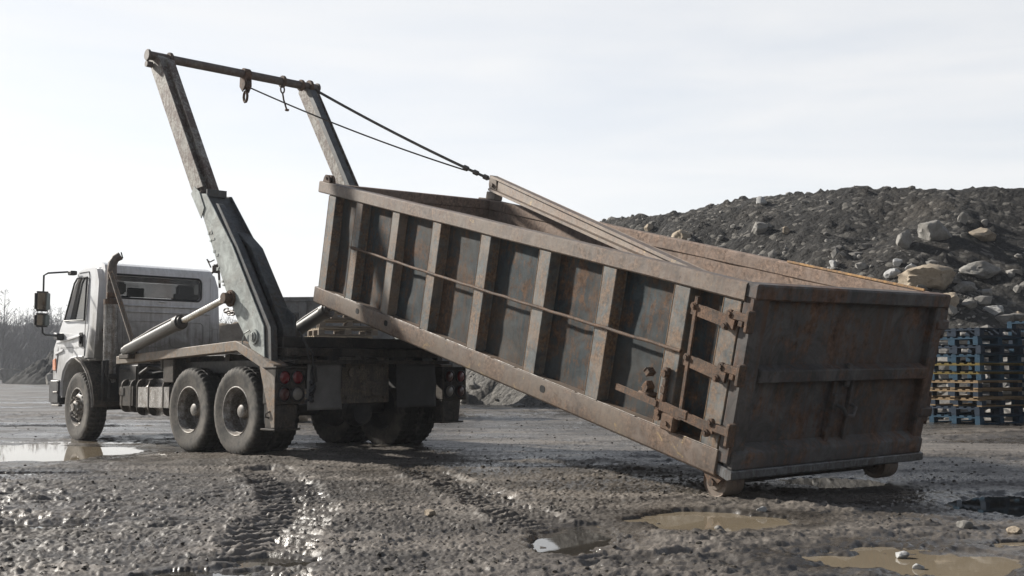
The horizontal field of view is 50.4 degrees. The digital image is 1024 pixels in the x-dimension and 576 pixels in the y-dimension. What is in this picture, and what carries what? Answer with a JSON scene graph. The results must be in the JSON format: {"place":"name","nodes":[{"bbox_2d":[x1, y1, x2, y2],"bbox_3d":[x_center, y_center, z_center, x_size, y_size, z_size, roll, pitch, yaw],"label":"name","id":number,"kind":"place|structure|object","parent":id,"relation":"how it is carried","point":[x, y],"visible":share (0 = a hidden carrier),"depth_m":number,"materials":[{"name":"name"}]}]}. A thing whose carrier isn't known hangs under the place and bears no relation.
{"place":"outdoors","nodes":[
{"label":"outdoors","id":0,"kind":"place"},
{"bbox_2d":[1,323,58,367],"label":"hill","id":1,"kind":"structure","parent":0,"point":[26,334],"depth_m":156.45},
{"bbox_2d":[0,380,1023,575],"bbox_3d":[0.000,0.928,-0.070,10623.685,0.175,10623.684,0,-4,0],"label":"ground","id":2,"kind":"structure","parent":0,"point":[809,515],"depth_m":7.46,"materials":[{"name":"grey gravel"}]},
{"bbox_2d":[0,289,18,379],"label":"bare tree","id":3,"kind":"object","parent":2,"relation":"on","point":[2,341],"visible":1,"depth_m":103.76,"materials":[{"name":"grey plant"}]},
{"bbox_2d":[4,350,53,383],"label":"gravel heap","id":4,"kind":"object","parent":2,"relation":"on","point":[36,372],"visible":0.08,"depth_m":71.28,"materials":[{"name":"grey gravel"}]},
{"bbox_2d":[0,368,22,382],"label":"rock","id":5,"kind":"object","parent":4,"relation":"on","point":[6,375],"visible":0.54,"depth_m":75.36,"materials":[{"name":"grey stone"}]},
{"bbox_2d":[46,373,52,384],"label":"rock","id":6,"kind":"object","parent":4,"relation":"on","point":[49,376],"visible":0.18,"depth_m":68.36,"materials":[{"name":"grey stone"}]},
{"bbox_2d":[0,473,83,474],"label":"puddle","id":7,"kind":"object","parent":2,"relation":"on","point":[33,473],"visible":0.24,"depth_m":9.94,"materials":[{"name":"grey liquid"}]},
{"bbox_2d":[0,524,86,528],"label":"puddle","id":8,"kind":"object","parent":2,"relation":"on","point":[41,526],"visible":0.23,"depth_m":6.56,"materials":[{"name":"grey liquid"}]},
{"bbox_2d":[0,442,142,461],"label":"puddle","id":9,"kind":"object","parent":2,"relation":"on","point":[44,451],"visible":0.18,"depth_m":12.77,"materials":[{"name":"white liquid"}]},
{"bbox_2d":[0,424,152,426],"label":"puddle","id":10,"kind":"object","parent":2,"relation":"on","point":[54,425],"visible":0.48,"depth_m":18.47,"materials":[{"name":"grey liquid"}]},
{"bbox_2d":[0,305,236,369],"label":"winter wood","id":11,"kind":"object","parent":2,"relation":"on","point":[45,347],"visible":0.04,"depth_m":118.38,"materials":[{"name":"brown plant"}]},
{"bbox_2d":[0,311,237,369],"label":"undergrowth","id":12,"kind":"object","parent":2,"relation":"on","point":[24,362],"visible":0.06,"depth_m":112.42,"materials":[{"name":"grey plant"}]},
{"bbox_2d":[144,568,273,575],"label":"puddle","id":13,"kind":"object","parent":2,"relation":"on","point":[177,573],"visible":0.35,"depth_m":5.06,"materials":[{"name":"grey liquid"}]},
{"bbox_2d":[219,322,246,354],"bbox_3d":[-10.622,2.716,40.911,10.500,2.899,7.500,0,-4,0],"label":"earth heap","id":14,"kind":"object","parent":2,"relation":"on","point":[230,332],"visible":0.02,"depth_m":39.42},
{"bbox_2d":[34,49,466,454],"bbox_3d":[-3.749,-0.478,14.390,3.005,5.033,6.190,4,-7,-45],"label":"skip truck","id":15,"kind":"object","parent":2,"relation":"on","point":[142,339],"visible":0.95,"depth_m":12.96,"materials":[{"name":"metal"}]},
{"bbox_2d":[250,87,465,170],"bbox_3d":[-2.079,-2.129,14.494,2.980,1.198,0.022,0,-4,4],"label":"steel rope","id":16,"kind":"object","parent":15,"relation":"hanging from","point":[356,131],"visible":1,"depth_m":14.48,"materials":[{"name":"grey metal"}]},
{"bbox_2d":[314,89,489,179],"bbox_3d":[-1.474,-2.082,14.768,2.902,1.582,0.065,-2,-5,23],"label":"steel rope","id":17,"kind":"object","parent":15,"relation":"attached to","point":[475,172],"visible":0.96,"depth_m":14.71,"materials":[{"name":"black metal"}]},
{"bbox_2d":[232,558,315,567],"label":"puddle","id":18,"kind":"object","parent":2,"relation":"on","point":[268,562],"visible":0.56,"depth_m":5.37,"materials":[{"name":"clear liquid"}]},
{"bbox_2d":[283,297,461,397],"bbox_3d":[-3.756,1.565,28.231,5.620,2.573,1.880,0,-4,6],"label":"steel skip","id":19,"kind":"object","parent":2,"relation":"on","point":[299,308],"visible":0.08,"depth_m":27.53,"materials":[{"name":"grey paint"}]},
{"bbox_2d":[424,509,435,515],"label":"stone","id":20,"kind":"object","parent":2,"relation":"on","point":[428,512],"visible":0.99,"depth_m":6.94,"materials":[{"name":"beige stone"}]},
{"bbox_2d":[531,527,612,555],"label":"puddle","id":21,"kind":"object","parent":2,"relation":"on","point":[575,541],"visible":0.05,"depth_m":6.03,"materials":[{"name":"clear liquid"}]},
{"bbox_2d":[313,175,950,496],"bbox_3d":[0.638,0.035,10.998,2.598,1.905,6.791,2,9,-37],"label":"roll off container","id":22,"kind":"object","parent":2,"relation":"on","point":[728,372],"visible":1,"depth_m":8.92,"materials":[{"name":"brown metal"}]},
{"bbox_2d":[718,282,950,469],"bbox_3d":[2.599,0.672,8.450,2.532,1.346,0.241,2,9,-37],"label":"door","id":23,"kind":"structure","parent":22,"relation":"in","point":[833,373],"depth_m":8.34,"materials":[{"name":"metal"}]},
{"bbox_2d":[597,512,790,531],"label":"puddle","id":24,"kind":"object","parent":2,"relation":"on","point":[731,522],"visible":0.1,"depth_m":6.86,"materials":[{"name":"brown liquid"}]},
{"bbox_2d":[714,525,723,529],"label":"stone","id":25,"kind":"object","parent":24,"relation":"on","point":[717,527],"visible":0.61,"depth_m":6.42,"materials":[{"name":"grey stone"}]},
{"bbox_2d":[460,186,1023,411],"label":"spoil mound","id":26,"kind":"object","parent":2,"relation":"on","point":[914,208],"visible":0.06,"depth_m":29.90,"materials":[{"name":"grey gravel"}]},
{"bbox_2d":[299,415,307,421],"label":"rock","id":27,"kind":"object","parent":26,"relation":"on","point":[303,418],"visible":0.14,"depth_m":19.29,"materials":[{"name":"grey stone"}]},
{"bbox_2d":[644,223,652,230],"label":"boulder","id":28,"kind":"object","parent":26,"relation":"on","point":[648,227],"visible":0.91,"depth_m":38.28,"materials":[{"name":"beige stone"}]},
{"bbox_2d":[671,230,690,239],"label":"boulder","id":29,"kind":"object","parent":26,"relation":"on","point":[682,234],"visible":0.61,"depth_m":34.09,"materials":[{"name":"beige stone"}]},
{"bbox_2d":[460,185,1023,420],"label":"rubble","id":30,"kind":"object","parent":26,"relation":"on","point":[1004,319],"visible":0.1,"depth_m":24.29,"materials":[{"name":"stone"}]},
{"bbox_2d":[751,221,768,234],"bbox_3d":[7.295,-1.732,32.026,0.529,0.484,0.520,-1,-4,15],"label":"boulder","id":31,"kind":"object","parent":26,"relation":"on","point":[759,227],"visible":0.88,"depth_m":31.90,"materials":[{"name":"grey stone"}]},
{"bbox_2d":[756,196,766,204],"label":"boulder","id":32,"kind":"object","parent":26,"relation":"on","point":[760,200],"visible":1,"depth_m":34.84,"materials":[{"name":"white stone"}]},
{"bbox_2d":[783,226,789,233],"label":"boulder","id":33,"kind":"object","parent":26,"relation":"on","point":[786,229],"visible":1,"depth_m":31.31,"materials":[{"name":"stone"}]},
{"bbox_2d":[829,260,836,266],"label":"boulder","id":34,"kind":"object","parent":26,"relation":"on","point":[832,263],"visible":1,"depth_m":27.62,"materials":[{"name":"grey stone"}]},
{"bbox_2d":[855,262,866,269],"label":"boulder","id":35,"kind":"object","parent":26,"relation":"on","point":[860,265],"visible":1,"depth_m":26.69,"materials":[{"name":"grey stone"}]},
{"bbox_2d":[883,268,900,278],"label":"boulder","id":36,"kind":"object","parent":26,"relation":"on","point":[891,273],"visible":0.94,"depth_m":25.86,"materials":[{"name":"grey stone"}]},
{"bbox_2d":[893,258,902,266],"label":"boulder","id":37,"kind":"object","parent":26,"relation":"on","point":[897,262],"visible":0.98,"depth_m":26.15,"materials":[{"name":"grey stone"}]},
{"bbox_2d":[896,230,912,248],"bbox_3d":[9.788,-1.178,27.235,0.389,0.530,0.512,0,-4,1],"label":"boulder","id":38,"kind":"object","parent":26,"relation":"on","point":[904,239],"visible":1,"depth_m":27.04,"materials":[{"name":"grey stone"}]},
{"bbox_2d":[905,263,916,269],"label":"boulder","id":39,"kind":"object","parent":26,"relation":"on","point":[911,265],"visible":0.45,"depth_m":25.79,"materials":[{"name":"grey stone"}]},
{"bbox_2d":[897,263,955,289],"bbox_3d":[9.560,-0.205,25.192,1.065,0.698,1.285,4,-6,-40],"label":"boulder","id":40,"kind":"object","parent":26,"relation":"on","point":[935,276],"visible":0.84,"depth_m":24.78,"materials":[{"name":"beige stone"}]},
{"bbox_2d":[917,220,951,240],"bbox_3d":[10.613,-1.407,27.445,0.812,0.641,0.796,-3,-5,32],"label":"boulder","id":41,"kind":"object","parent":26,"relation":"on","point":[934,230],"visible":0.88,"depth_m":27.21,"materials":[{"name":"grey stone"}]},
{"bbox_2d":[943,292,959,306],"bbox_3d":[9.491,0.369,23.846,0.529,0.550,0.638,-1,-4,8],"label":"boulder","id":42,"kind":"object","parent":26,"relation":"on","point":[954,300],"visible":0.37,"depth_m":23.59,"materials":[{"name":"beige stone"}]},
{"bbox_2d":[957,212,967,223],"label":"boulder","id":43,"kind":"object","parent":26,"relation":"on","point":[962,217],"visible":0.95,"depth_m":28.54,"materials":[{"name":"grey stone"}]},
{"bbox_2d":[953,281,977,292],"bbox_3d":[10.332,0.024,24.782,0.589,0.365,0.484,3,-5,-37],"label":"boulder","id":44,"kind":"object","parent":26,"relation":"on","point":[966,286],"visible":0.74,"depth_m":24.61,"materials":[{"name":"grey stone"}]},
{"bbox_2d":[961,299,976,308],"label":"boulder","id":45,"kind":"object","parent":26,"relation":"on","point":[970,303],"visible":1,"depth_m":23.69,"materials":[{"name":"grey stone"}]},
{"bbox_2d":[959,261,1000,278],"bbox_3d":[11.090,-0.388,25.806,0.962,0.497,0.833,-3,-5,34],"label":"boulder","id":46,"kind":"object","parent":26,"relation":"on","point":[982,269],"visible":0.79,"depth_m":25.55,"materials":[{"name":"grey stone"}]},
{"bbox_2d":[968,227,996,240],"bbox_3d":[11.920,-1.318,27.837,0.829,0.467,0.865,1,-5,-19],"label":"boulder","id":47,"kind":"object","parent":26,"relation":"on","point":[983,234],"visible":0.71,"depth_m":27.53,"materials":[{"name":"beige stone"}]},
{"bbox_2d":[981,219,987,226],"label":"boulder","id":48,"kind":"object","parent":26,"relation":"on","point":[984,222],"visible":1,"depth_m":28.56,"materials":[{"name":"grey stone"}]},
{"bbox_2d":[981,289,992,295],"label":"boulder","id":49,"kind":"object","parent":26,"relation":"on","point":[986,292],"visible":0.67,"depth_m":24.44,"materials":[{"name":"grey stone"}]},
{"bbox_2d":[983,305,1003,315],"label":"boulder","id":50,"kind":"object","parent":26,"relation":"on","point":[995,310],"visible":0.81,"depth_m":23.55,"materials":[{"name":"grey stone"}]},
{"bbox_2d":[1011,311,1023,320],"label":"boulder","id":51,"kind":"object","parent":26,"relation":"on","point":[1018,312],"visible":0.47,"depth_m":23.64,"materials":[{"name":"grey stone"}]},
{"bbox_2d":[756,506,766,511],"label":"stone","id":52,"kind":"object","parent":2,"relation":"on","point":[763,508],"visible":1,"depth_m":7.17,"materials":[{"name":"grey stone"}]},
{"bbox_2d":[775,476,886,487],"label":"puddle","id":53,"kind":"object","parent":2,"relation":"on","point":[827,482],"visible":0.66,"depth_m":9.17,"materials":[{"name":"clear liquid"}]},
{"bbox_2d":[802,547,1021,575],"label":"puddle","id":54,"kind":"object","parent":2,"relation":"on","point":[949,564],"visible":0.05,"depth_m":5.39,"materials":[{"name":"brown liquid"}]},
{"bbox_2d":[895,551,909,557],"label":"stone","id":55,"kind":"object","parent":54,"relation":"on","point":[902,554],"visible":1,"depth_m":5.50,"materials":[{"name":"white stone"}]},
{"bbox_2d":[912,563,924,569],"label":"stone","id":56,"kind":"object","parent":54,"relation":"on","point":[918,566],"visible":1,"depth_m":5.20,"materials":[{"name":"grey stone"}]},
{"bbox_2d":[956,520,972,528],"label":"stone","id":57,"kind":"object","parent":2,"relation":"on","point":[964,524],"visible":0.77,"depth_m":6.38,"materials":[{"name":"grey stone"}]},
{"bbox_2d":[929,414,1023,424],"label":"pallet","id":58,"kind":"object","parent":2,"relation":"on","point":[972,418],"visible":0.87,"depth_m":18.57,"materials":[{"name":"blue paint"}]},
{"bbox_2d":[930,405,1022,415],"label":"pallet","id":59,"kind":"object","parent":58,"relation":"on","point":[979,411],"visible":0.84,"depth_m":18.57,"materials":[{"name":"blue wood"}]},
{"bbox_2d":[930,397,1023,406],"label":"pallet","id":60,"kind":"object","parent":59,"relation":"on","point":[977,402],"visible":0.91,"depth_m":18.70,"materials":[{"name":"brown wood"}]},
{"bbox_2d":[930,388,1021,397],"bbox_3d":[8.044,1.823,18.919,1.200,0.144,1.000,3,-5,-31],"label":"pallet","id":61,"kind":"object","parent":60,"relation":"on","point":[978,393],"visible":0.82,"depth_m":18.60,"materials":[{"name":"beige wood"}]},
{"bbox_2d":[930,380,1021,388],"bbox_3d":[8.041,1.673,18.904,1.200,0.144,1.000,3,-5,-31],"label":"pallet","id":62,"kind":"object","parent":61,"relation":"on","point":[978,384],"visible":0.92,"depth_m":18.59,"materials":[{"name":"beige wood"}]},
{"bbox_2d":[932,372,1022,379],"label":"pallet","id":63,"kind":"object","parent":62,"relation":"on","point":[981,376],"visible":0.94,"depth_m":18.68,"materials":[{"name":"yellow paint"}]},
{"bbox_2d":[934,363,1023,370],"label":"pallet","id":64,"kind":"object","parent":63,"relation":"on","point":[980,366],"visible":0.93,"depth_m":18.63,"materials":[{"name":"blue paint"}]},
{"bbox_2d":[935,354,1021,362],"bbox_3d":[8.069,1.233,18.975,1.200,0.144,1.000,3,-5,-33],"label":"pallet","id":65,"kind":"object","parent":64,"relation":"on","point":[977,358],"visible":0.88,"depth_m":18.65,"materials":[{"name":"blue paint"}]},
{"bbox_2d":[937,345,1022,354],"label":"pallet","id":66,"kind":"object","parent":65,"relation":"on","point":[980,349],"visible":0.89,"depth_m":18.63,"materials":[{"name":"blue wood"}]},
{"bbox_2d":[939,336,1021,345],"bbox_3d":[8.071,0.937,18.983,1.200,0.144,1.000,3,-5,-31],"label":"pallet","id":67,"kind":"object","parent":66,"relation":"on","point":[973,340],"visible":0.85,"depth_m":18.68,"materials":[{"name":"blue paint"}]},
{"bbox_2d":[943,327,1020,336],"bbox_3d":[8.059,0.787,18.970,1.200,0.144,1.000,3,-5,-33],"label":"pallet","id":68,"kind":"object","parent":67,"relation":"on","point":[977,331],"visible":0.81,"depth_m":18.63,"materials":[{"name":"blue wood"}]},
{"bbox_2d":[941,494,1023,516],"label":"puddle","id":69,"kind":"object","parent":2,"relation":"on","point":[1013,505],"visible":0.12,"depth_m":7.70,"materials":[{"name":"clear liquid"}]},
{"bbox_2d":[994,542,1023,547],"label":"puddle","id":70,"kind":"object","parent":2,"relation":"on","point":[998,545],"visible":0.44,"depth_m":5.91,"materials":[{"name":"brown liquid"}]},
{"bbox_2d":[1006,526,1022,533],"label":"stone","id":71,"kind":"object","parent":2,"relation":"on","point":[1013,530],"visible":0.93,"depth_m":6.15,"materials":[{"name":"beige stone"}]},
{"bbox_2d":[0,0,1023,325],"label":"sky","id":72,"kind":"structure","parent":0,"point":[599,110],"materials":[{"name":"white"}]},
{"bbox_2d":[1007,321,1023,329],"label":"pallet","id":73,"kind":"object","parent":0,"point":[1011,325],"visible":0.86,"depth_m":19.35,"materials":[{"name":"blue paint"}]},
{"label":"pallet","id":74,"kind":"object","parent":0,"visible":0},
{"bbox_2d":[305,336,372,337],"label":"pallet","id":75,"kind":"object","parent":74,"relation":"on","point":[344,336],"visible":0.24,"depth_m":21.66,"materials":[{"name":"brown wood"}]},
{"bbox_2d":[307,327,377,335],"bbox_3d":[-3.438,0.898,22.040,1.200,0.144,1.000,2,-5,-23],"label":"pallet","id":76,"kind":"object","parent":75,"relation":"on","point":[319,331],"visible":0.92,"depth_m":21.79,"materials":[{"name":"brown wood"}]},
{"bbox_2d":[316,320,371,327],"bbox_3d":[-3.326,0.739,22.053,1.200,0.144,1.000,1,-4,-13],"label":"pallet","id":77,"kind":"object","parent":76,"relation":"on","point":[346,324],"visible":0.47,"depth_m":21.63,"materials":[{"name":"brown wood"}]},
{"bbox_2d":[327,311,353,319],"bbox_3d":[-3.214,0.574,21.998,1.200,0.144,1.000,2,-5,-26],"label":"pallet","id":78,"kind":"object","parent":77,"relation":"on","point":[335,317],"visible":0.11,"depth_m":21.42,"materials":[{"name":"brown wood"}]}
]}

